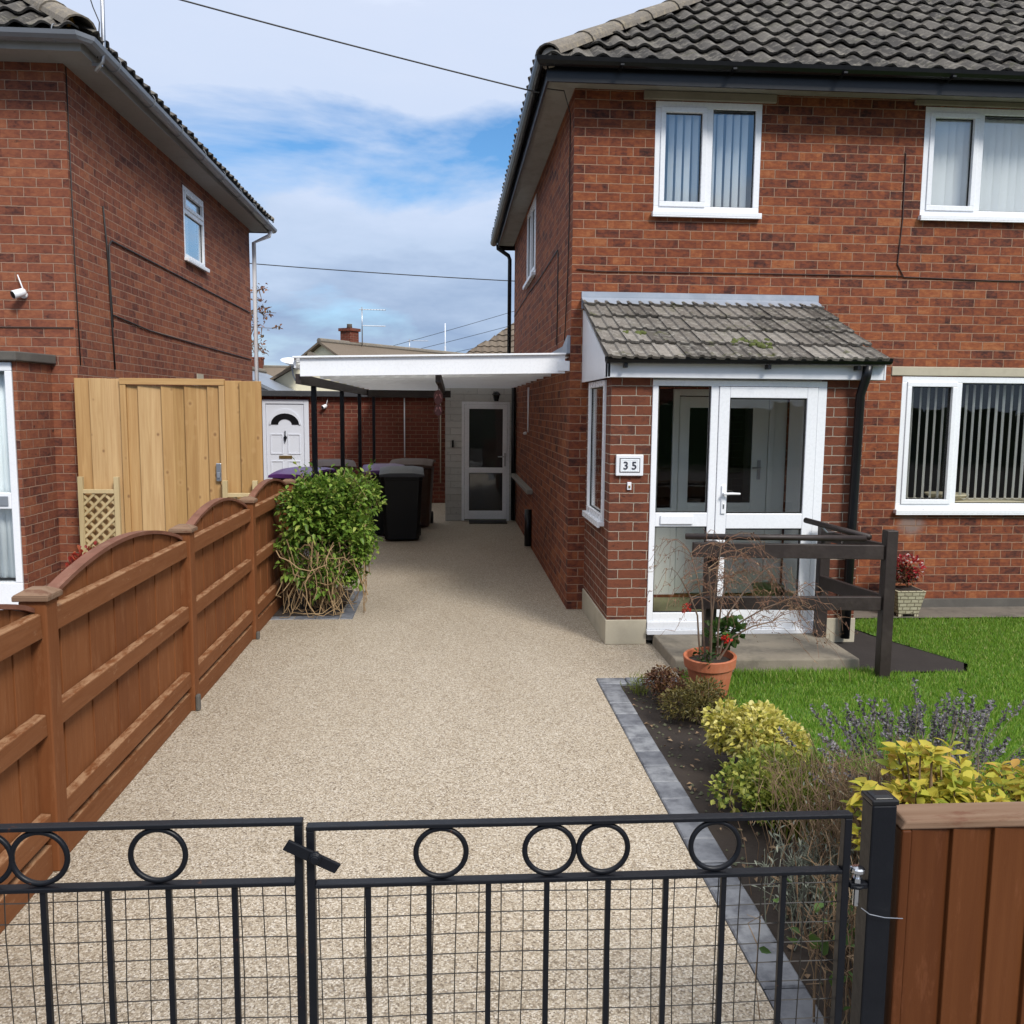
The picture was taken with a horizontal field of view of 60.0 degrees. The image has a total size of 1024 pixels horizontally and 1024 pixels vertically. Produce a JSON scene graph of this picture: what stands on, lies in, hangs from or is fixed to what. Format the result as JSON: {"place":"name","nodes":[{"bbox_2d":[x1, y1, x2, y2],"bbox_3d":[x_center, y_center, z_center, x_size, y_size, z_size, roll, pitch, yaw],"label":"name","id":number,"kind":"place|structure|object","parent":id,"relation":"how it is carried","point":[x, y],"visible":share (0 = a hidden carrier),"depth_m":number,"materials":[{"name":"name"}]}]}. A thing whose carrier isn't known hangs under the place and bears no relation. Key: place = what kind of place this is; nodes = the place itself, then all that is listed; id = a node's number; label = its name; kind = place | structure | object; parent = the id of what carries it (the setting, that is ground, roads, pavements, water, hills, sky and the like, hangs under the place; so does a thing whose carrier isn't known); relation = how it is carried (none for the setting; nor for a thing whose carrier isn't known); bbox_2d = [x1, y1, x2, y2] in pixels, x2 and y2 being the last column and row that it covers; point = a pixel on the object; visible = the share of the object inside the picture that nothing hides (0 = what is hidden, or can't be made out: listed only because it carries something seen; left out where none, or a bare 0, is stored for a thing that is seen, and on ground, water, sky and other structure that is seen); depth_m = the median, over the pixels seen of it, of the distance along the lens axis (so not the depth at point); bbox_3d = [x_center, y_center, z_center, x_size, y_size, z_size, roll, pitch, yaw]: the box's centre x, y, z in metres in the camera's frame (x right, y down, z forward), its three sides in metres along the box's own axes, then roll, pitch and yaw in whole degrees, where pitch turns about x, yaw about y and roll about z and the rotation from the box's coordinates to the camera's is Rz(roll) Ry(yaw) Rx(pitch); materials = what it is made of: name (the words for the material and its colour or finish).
{"place":"outdoors","nodes":[
{"label":"outdoors","id":0,"kind":"place"},
{"bbox_2d":[0,0,276,604],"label":"brick house","id":1,"kind":"structure","parent":0,"point":[133,213],"depth_m":7.85,"materials":[{"name":"red brick"}]},
{"bbox_2d":[0,362,23,604],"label":"window","id":2,"kind":"structure","parent":1,"relation":"in","point":[11,557],"depth_m":7.27,"materials":[{"name":"white plastic"}]},
{"bbox_2d":[10,275,27,298],"bbox_3d":[-4.195,-1.918,7.559,0.092,0.214,0.158,2,7,15],"label":"security camera","id":3,"kind":"object","parent":1,"relation":"attached to","point":[19,293],"visible":1,"depth_m":7.54,"materials":[{"name":"white plastic"}]},
{"bbox_2d":[90,0,105,72],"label":"aerial mast","id":4,"kind":"object","parent":1,"relation":"attached to","point":[98,66],"visible":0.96,"depth_m":7.36,"materials":[{"name":"metal"}]},
{"bbox_2d":[182,184,209,272],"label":"window","id":5,"kind":"structure","parent":1,"relation":"in","point":[193,212],"depth_m":11.50,"materials":[{"name":"white plastic"}]},
{"bbox_2d":[261,390,444,502],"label":"garage","id":6,"kind":"structure","parent":0,"point":[406,427],"depth_m":17.25,"materials":[{"name":"brick"}]},
{"bbox_2d":[56,0,664,365],"label":"sky","id":7,"kind":"structure","parent":0,"point":[359,159],"materials":[{"name":"blue"}]},
{"bbox_2d":[0,503,780,1023],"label":"driveway","id":8,"kind":"structure","parent":0,"point":[454,669],"depth_m":4.03,"materials":[{"name":"beige gravel"}]},
{"bbox_2d":[0,479,296,933],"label":"arched fence","id":9,"kind":"object","parent":8,"relation":"on","point":[120,654],"visible":0.92,"depth_m":4.26,"materials":[{"name":"wood"}]},
{"bbox_2d":[0,817,306,1023],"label":"metal gate","id":10,"kind":"structure","parent":9,"relation":"attached to","point":[168,884],"depth_m":1.96,"materials":[{"name":"black metal"}]},
{"bbox_2d":[273,590,352,615],"bbox_3d":[-1.875,0.862,8.477,0.590,0.001,1.140,0,7,-4],"label":"planting pocket","id":11,"kind":"object","parent":8,"relation":"on","point":[280,611],"visible":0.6,"depth_m":8.20,"materials":[{"name":"soil"}]},
{"bbox_2d":[273,457,387,617],"bbox_3d":[-1.680,0.185,8.314,0.991,1.403,1.300,0,7,-4],"label":"climbing shrub","id":12,"kind":"object","parent":11,"relation":"on","point":[328,518],"visible":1,"depth_m":7.94,"materials":[{"name":"green plant"}]},
{"bbox_2d":[362,463,404,533],"bbox_3d":[-1.891,-0.195,13.133,0.618,1.034,0.804,0,7,-9],"label":"wheelie bin","id":13,"kind":"object","parent":8,"relation":"on","point":[379,518],"visible":0.16,"depth_m":12.84,"materials":[{"name":"plastic"}]},
{"bbox_2d":[379,466,423,539],"bbox_3d":[-1.565,-0.133,12.628,0.618,1.034,0.804,0,7,-7],"label":"wheelie bin","id":14,"kind":"object","parent":8,"relation":"on","point":[402,489],"visible":1,"depth_m":12.31,"materials":[{"name":"plastic"}]},
{"bbox_2d":[390,458,435,525],"bbox_3d":[-1.571,-0.313,14.050,0.678,1.064,0.804,0,7,-1],"label":"wheelie bin","id":15,"kind":"object","parent":8,"relation":"on","point":[426,517],"visible":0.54,"depth_m":13.76,"materials":[{"name":"plastic"}]},
{"bbox_2d":[292,353,569,587],"bbox_3d":[-1.045,-0.797,12.636,2.495,2.362,9.230,0,7,-4],"label":"carport","id":16,"kind":"object","parent":8,"relation":"on","point":[423,375],"visible":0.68,"depth_m":8.04,"materials":[{"name":"white plastic"}]},
{"bbox_2d":[434,384,442,442],"bbox_3d":[-0.711,-0.951,8.566,0.090,0.570,0.020,0,7,-4],"label":"hanging ornament","id":17,"kind":"object","parent":16,"relation":"hanging from","point":[438,396],"visible":1,"depth_m":8.55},
{"bbox_2d":[445,388,515,520],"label":"annexe","id":18,"kind":"structure","parent":8,"relation":"on","point":[477,453],"depth_m":14.74,"materials":[{"name":"white brick"}]},
{"bbox_2d":[464,404,507,518],"bbox_3d":[-0.433,-0.826,14.693,0.704,1.898,0.130,0,7,-4],"label":"door","id":19,"kind":"structure","parent":18,"relation":"in","point":[468,514],"depth_m":14.71,"materials":[{"name":"white plastic"}]},
{"bbox_2d":[492,391,499,400],"bbox_3d":[-0.258,-1.889,14.494,0.145,0.160,0.201,0,7,-4],"label":"wall lamp","id":20,"kind":"object","parent":18,"relation":"attached to","point":[496,395],"visible":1,"depth_m":14.43,"materials":[{"name":"black metal"}]},
{"bbox_2d":[270,591,823,1023],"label":"block edging","id":21,"kind":"object","parent":8,"relation":"on","point":[671,792],"visible":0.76,"depth_m":3.74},
{"bbox_2d":[490,0,1023,608],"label":"brick house","id":22,"kind":"structure","parent":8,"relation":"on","point":[856,166],"depth_m":8.17,"materials":[{"name":"brick"}]},
{"bbox_2d":[180,0,538,92],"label":"overhead wire","id":23,"kind":"object","parent":22,"relation":"attached to","point":[358,46],"visible":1,"depth_m":7.18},
{"bbox_2d":[250,263,514,281],"bbox_3d":[-2.872,-5.392,19.861,9.057,0.581,0.021,1,7,2],"label":"overhead wire","id":24,"kind":"object","parent":22,"relation":"attached to","point":[382,273],"visible":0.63,"depth_m":19.86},
{"bbox_2d":[523,195,535,289],"bbox_3d":[0.265,-3.613,11.985,0.125,1.030,1.380,0,7,-4],"label":"window","id":25,"kind":"structure","parent":22,"relation":"in","point":[531,217],"depth_m":11.93,"materials":[{"name":"white plastic"}]},
{"bbox_2d":[651,101,762,218],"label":"window","id":26,"kind":"structure","parent":22,"relation":"in","point":[707,159],"depth_m":7.98,"materials":[{"name":"white plastic"}]},
{"bbox_2d":[581,291,893,643],"bbox_3d":[1.746,-0.454,7.519,2.200,2.905,1.571,0,7,-4],"label":"porch","id":27,"kind":"object","parent":22,"relation":"attached to","point":[815,363],"visible":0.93,"depth_m":7.01,"materials":[{"name":"brick"}]},
{"bbox_2d":[582,380,606,527],"bbox_3d":[0.717,-0.508,7.513,0.105,1.185,0.840,0,7,-4],"label":"window","id":28,"kind":"structure","parent":27,"relation":"in","point":[592,513],"depth_m":7.82,"materials":[{"name":"white plastic"}]},
{"bbox_2d":[714,387,817,620],"bbox_3d":[1.992,-0.051,7.005,0.784,1.851,0.130,0,7,-4],"label":"door","id":29,"kind":"structure","parent":27,"relation":"in","point":[724,520],"depth_m":6.99,"materials":[{"name":"white plastic"}]},
{"bbox_2d":[893,376,1023,514],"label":"window","id":30,"kind":"structure","parent":22,"relation":"in","point":[961,448],"depth_m":8.55,"materials":[{"name":"white plastic"}]},
{"bbox_2d":[918,107,1023,222],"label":"window","id":31,"kind":"structure","parent":22,"relation":"in","point":[973,167],"depth_m":8.15,"materials":[{"name":"white plastic"}]},
{"bbox_2d":[444,323,445,350],"bbox_3d":[-2.961,-7.339,39.306,0.074,2.000,0.074,-3,7,-26],"label":"whip aerial","id":32,"kind":"object","parent":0,"point":[445,338],"visible":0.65,"depth_m":39.26,"materials":[{"name":"white metal"}]},
{"bbox_2d":[469,520,506,523],"bbox_3d":[-0.397,0.163,14.588,0.620,0.017,0.370,0,7,-4],"label":"door mat","id":33,"kind":"object","parent":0,"point":[487,521],"depth_m":14.46,"materials":[{"name":"rubber"}]},
{"bbox_2d":[296,519,1023,681],"bbox_3d":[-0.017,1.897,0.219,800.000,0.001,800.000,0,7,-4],"label":"ground","id":34,"kind":"structure","parent":0,"point":[965,664],"depth_m":7.79,"materials":[{"name":"grey concrete"}]},
{"bbox_2d":[250,283,282,360],"bbox_3d":[-7.648,-3.529,23.381,3.182,5.216,2.136,-2,7,-18],"label":"autumn tree","id":35,"kind":"object","parent":34,"relation":"on","point":[262,288],"visible":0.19,"depth_m":23.20,"materials":[{"name":"brown plant"}]},
{"bbox_2d":[252,357,287,375],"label":"distant house","id":36,"kind":"structure","parent":34,"relation":"on","point":[272,370],"depth_m":58.10,"materials":[{"name":"brown tile"}]},
{"bbox_2d":[252,367,295,390],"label":"white garage","id":37,"kind":"structure","parent":34,"relation":"on","point":[267,383],"depth_m":23.45,"materials":[{"name":"grey plastic"}]},
{"bbox_2d":[264,351,368,390],"bbox_3d":[-5.788,-2.964,26.502,3.375,3.400,3.472,0,7,-4],"label":"cream bungalow","id":38,"kind":"object","parent":34,"relation":"on","point":[285,377],"visible":0.19,"depth_m":24.85,"materials":[{"name":"beige paint"}]},
{"bbox_2d":[280,358,294,379],"bbox_3d":[-6.027,-3.924,24.323,0.617,0.641,0.594,0,7,-4],"label":"satellite dish","id":39,"kind":"object","parent":38,"relation":"attached to","point":[289,361],"visible":0.68,"depth_m":24.39,"materials":[{"name":"white plastic"}]},
{"bbox_2d":[283,324,464,370],"bbox_3d":[-3.926,-4.385,33.226,5.360,4.711,9.360,4,8,31],"label":"cream bungalow","id":40,"kind":"object","parent":34,"relation":"on","point":[348,343],"visible":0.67,"depth_m":30.36,"materials":[{"name":"brown tile"}]},
{"bbox_2d":[359,307,385,344],"bbox_3d":[-4.818,-6.404,30.644,0.906,1.300,0.300,-1,7,-10],"label":"tv aerial","id":41,"kind":"object","parent":40,"relation":"attached to","point":[361,309],"visible":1,"depth_m":30.57,"materials":[{"name":"metal"}]},
{"bbox_2d":[465,323,513,388],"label":"hipped house","id":42,"kind":"structure","parent":34,"relation":"on","point":[496,344],"depth_m":27.72,"materials":[{"name":"tile"}]},
{"bbox_2d":[621,682,884,1023],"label":"flower bed","id":43,"kind":"object","parent":34,"relation":"on","point":[724,837],"visible":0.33,"depth_m":4.02,"materials":[{"name":"soil"}]},
{"bbox_2d":[619,670,655,696],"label":"grass tuft","id":44,"kind":"object","parent":43,"relation":"on","point":[636,683],"visible":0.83,"depth_m":5.87,"materials":[{"name":"green plant"}]},
{"bbox_2d":[642,664,689,705],"bbox_3d":[0.987,1.106,5.652,0.347,0.257,0.382,0,7,-4],"label":"bronze shrub","id":45,"kind":"object","parent":43,"relation":"on","point":[661,681],"visible":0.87,"depth_m":5.64,"materials":[{"name":"brown plant"}]},
{"bbox_2d":[657,674,738,724],"bbox_3d":[1.106,1.122,5.351,0.491,0.290,0.454,-4,8,-33],"label":"olive shrub","id":46,"kind":"object","parent":43,"relation":"on","point":[693,703],"visible":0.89,"depth_m":5.30,"materials":[{"name":"green plant"}]},
{"bbox_2d":[625,686,868,1023],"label":"soil clods","id":47,"kind":"object","parent":43,"relation":"on","point":[702,793],"visible":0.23,"depth_m":4.51,"materials":[{"name":"brown soil"}]},
{"bbox_2d":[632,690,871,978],"bbox_3d":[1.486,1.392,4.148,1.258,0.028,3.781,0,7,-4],"label":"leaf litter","id":48,"kind":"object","parent":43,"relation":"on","point":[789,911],"visible":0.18,"depth_m":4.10,"materials":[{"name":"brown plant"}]},
{"bbox_2d":[698,697,811,768],"bbox_3d":[1.272,1.158,4.575,0.545,0.401,0.479,-2,7,-24],"label":"golden euonymus","id":49,"kind":"object","parent":43,"relation":"on","point":[764,721],"visible":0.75,"depth_m":4.51,"materials":[{"name":"yellow plant"}]},
{"bbox_2d":[705,742,823,827],"bbox_3d":[1.143,1.265,4.074,0.508,0.300,0.544,0,7,-4],"label":"golden euonymus","id":50,"kind":"object","parent":43,"relation":"on","point":[752,794],"visible":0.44,"depth_m":4.05,"materials":[{"name":"green plant"}]},
{"bbox_2d":[719,732,858,842],"bbox_3d":[1.285,1.238,4.000,0.712,0.368,0.757,-3,7,-28],"label":"dwarf conifer","id":51,"kind":"object","parent":43,"relation":"on","point":[804,791],"visible":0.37,"depth_m":3.95,"materials":[{"name":"green plant"}]},
{"bbox_2d":[736,811,858,955],"bbox_3d":[1.177,1.336,3.207,0.686,0.353,0.545,7,9,42],"label":"silver plant","id":52,"kind":"object","parent":43,"relation":"on","point":[804,862],"visible":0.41,"depth_m":3.24,"materials":[{"name":"grey plant"}]},
{"bbox_2d":[747,819,858,1023],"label":"dry shrub","id":53,"kind":"object","parent":43,"relation":"on","point":[850,940],"visible":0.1,"depth_m":2.73,"materials":[{"name":"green plant"}]},
{"bbox_2d":[725,716,1016,942],"bbox_3d":[1.415,1.168,3.391,1.111,0.648,1.350,6,8,38],"label":"dry heather","id":54,"kind":"object","parent":43,"relation":"on","point":[836,824],"visible":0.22,"depth_m":3.48,"materials":[{"name":"brown plant"}]},
{"bbox_2d":[778,677,1023,801],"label":"lavender","id":55,"kind":"object","parent":43,"relation":"on","point":[916,717],"visible":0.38,"depth_m":3.78,"materials":[{"name":"purple plant"}]},
{"bbox_2d":[839,737,1015,850],"bbox_3d":[1.434,1.142,3.122,0.628,0.768,0.669,0,7,-4],"label":"hydrangea","id":56,"kind":"object","parent":43,"relation":"on","point":[926,761],"visible":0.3,"depth_m":3.03,"materials":[{"name":"yellow plant"}]},
{"bbox_2d":[884,801,1023,1023],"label":"board fence","id":57,"kind":"object","parent":43,"relation":"on","point":[956,946],"visible":0.88,"depth_m":2.09,"materials":[{"name":"brown wood"}]},
{"bbox_2d":[976,759,1023,801],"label":"hydrangea","id":58,"kind":"object","parent":43,"relation":"on","point":[1014,787],"visible":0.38,"depth_m":3.32,"materials":[{"name":"yellow plant"}]},
{"bbox_2d":[652,633,859,674],"bbox_3d":[1.823,1.070,6.754,1.369,0.115,0.729,0,7,-4],"label":"door step","id":59,"kind":"object","parent":34,"relation":"on","point":[768,651],"depth_m":6.60,"materials":[{"name":"concrete"}]},
{"bbox_2d":[853,606,1023,617],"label":"house apron","id":60,"kind":"object","parent":34,"relation":"on","point":[935,612],"depth_m":8.26,"materials":[{"name":"concrete"}]},
{"bbox_2d":[894,553,926,616],"bbox_3d":[3.589,0.659,8.137,0.364,0.571,0.341,0,7,-4],"label":"flower planter","id":61,"kind":"object","parent":60,"relation":"on","point":[909,599],"visible":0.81,"depth_m":8.05,"materials":[{"name":"stone"}]},
{"bbox_2d":[751,582,784,595],"bbox_3d":[2.182,0.758,7.581,0.277,0.270,0.277,0,7,-4],"label":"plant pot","id":62,"kind":"object","parent":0,"point":[766,586],"visible":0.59,"depth_m":7.51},
{"bbox_2d":[680,615,1023,799],"bbox_3d":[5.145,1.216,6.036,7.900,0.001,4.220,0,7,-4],"label":"lawn","id":63,"kind":"structure","parent":0,"point":[841,694],"depth_m":5.80,"materials":[{"name":"plant"}]},
{"bbox_2d":[638,529,857,697],"bbox_3d":[1.561,0.659,5.796,1.482,1.109,0.448,0,7,-4],"label":"potted shrub","id":64,"kind":"object","parent":63,"relation":"on","point":[715,662],"visible":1,"depth_m":5.76,"materials":[{"name":"brown plant"}]},
{"bbox_2d":[685,518,898,678],"bbox_3d":[1.888,0.593,6.546,1.470,1.051,0.900,0,7,-4],"label":"wooden railing","id":65,"kind":"object","parent":63,"relation":"on","point":[852,544],"visible":0.8,"depth_m":6.14,"materials":[{"name":"brown wood"}]},
{"bbox_2d":[849,790,902,1023],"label":"gate post","id":66,"kind":"object","parent":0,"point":[870,883],"visible":1,"depth_m":2.07,"materials":[{"name":"black metal"}]},
{"bbox_2d":[283,810,852,1023],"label":"metal gate","id":67,"kind":"structure","parent":66,"relation":"attached to","point":[311,855],"depth_m":2.03,"materials":[{"name":"black metal"}]},
{"bbox_2d":[834,630,963,671],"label":"tarmac path","id":68,"kind":"structure","parent":0,"point":[862,647],"depth_m":6.76,"materials":[{"name":"grey asphalt"}]},
{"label":"far house","id":69,"kind":"object","parent":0,"visible":0},
{"bbox_2d":[393,311,513,345],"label":"overhead wire","id":70,"kind":"object","parent":69,"relation":"attached to","point":[451,329],"visible":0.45,"depth_m":41.16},
{"bbox_2d":[421,327,504,348],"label":"overhead wire","id":71,"kind":"object","parent":69,"relation":"attached to","point":[465,337],"visible":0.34,"depth_m":41.01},
{"label":"neighbour drive","id":72,"kind":"structure","parent":0,"visible":0},
{"bbox_2d":[62,541,96,570],"bbox_3d":[-3.213,0.635,6.822,0.341,0.820,0.544,3,7,24],"label":"red shrub","id":73,"kind":"object","parent":72,"relation":"on","point":[72,558],"visible":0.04,"depth_m":6.67,"materials":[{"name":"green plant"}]},
{"bbox_2d":[77,476,121,554],"bbox_3d":[-3.586,0.310,7.755,0.345,1.240,0.040,0,7,-4],"label":"trellis panel","id":74,"kind":"object","parent":72,"relation":"on","point":[83,518],"visible":0.51,"depth_m":7.71,"materials":[{"name":"brown wood"}]},
{"bbox_2d":[74,378,262,548],"bbox_3d":[-2.989,-0.142,7.792,1.580,2.040,0.075,0,7,-4],"label":"timber fence","id":75,"kind":"object","parent":72,"relation":"on","point":[176,453],"visible":0.61,"depth_m":7.75,"materials":[{"name":"brown wood"}]},
{"bbox_2d":[222,480,257,498],"bbox_3d":[-2.386,0.326,7.840,0.300,1.210,0.040,0,7,-4],"label":"trellis panel","id":76,"kind":"object","parent":72,"relation":"on","point":[225,494],"visible":0.22,"depth_m":7.76,"materials":[{"name":"brown wood"}]},
{"bbox_2d":[268,467,334,537],"bbox_3d":[-2.863,-0.097,12.219,0.618,1.034,0.804,2,7,16],"label":"wheelie bin","id":77,"kind":"object","parent":72,"relation":"on","point":[284,473],"visible":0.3,"depth_m":11.89,"materials":[{"name":"plastic"}]},
{"bbox_2d":[311,459,356,478],"bbox_3d":[-2.634,-0.231,13.128,0.618,1.094,0.804,-1,7,-15],"label":"wheelie bin","id":78,"kind":"object","parent":72,"relation":"on","point":[327,463],"visible":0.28,"depth_m":12.79,"materials":[{"name":"plastic"}]}
]}

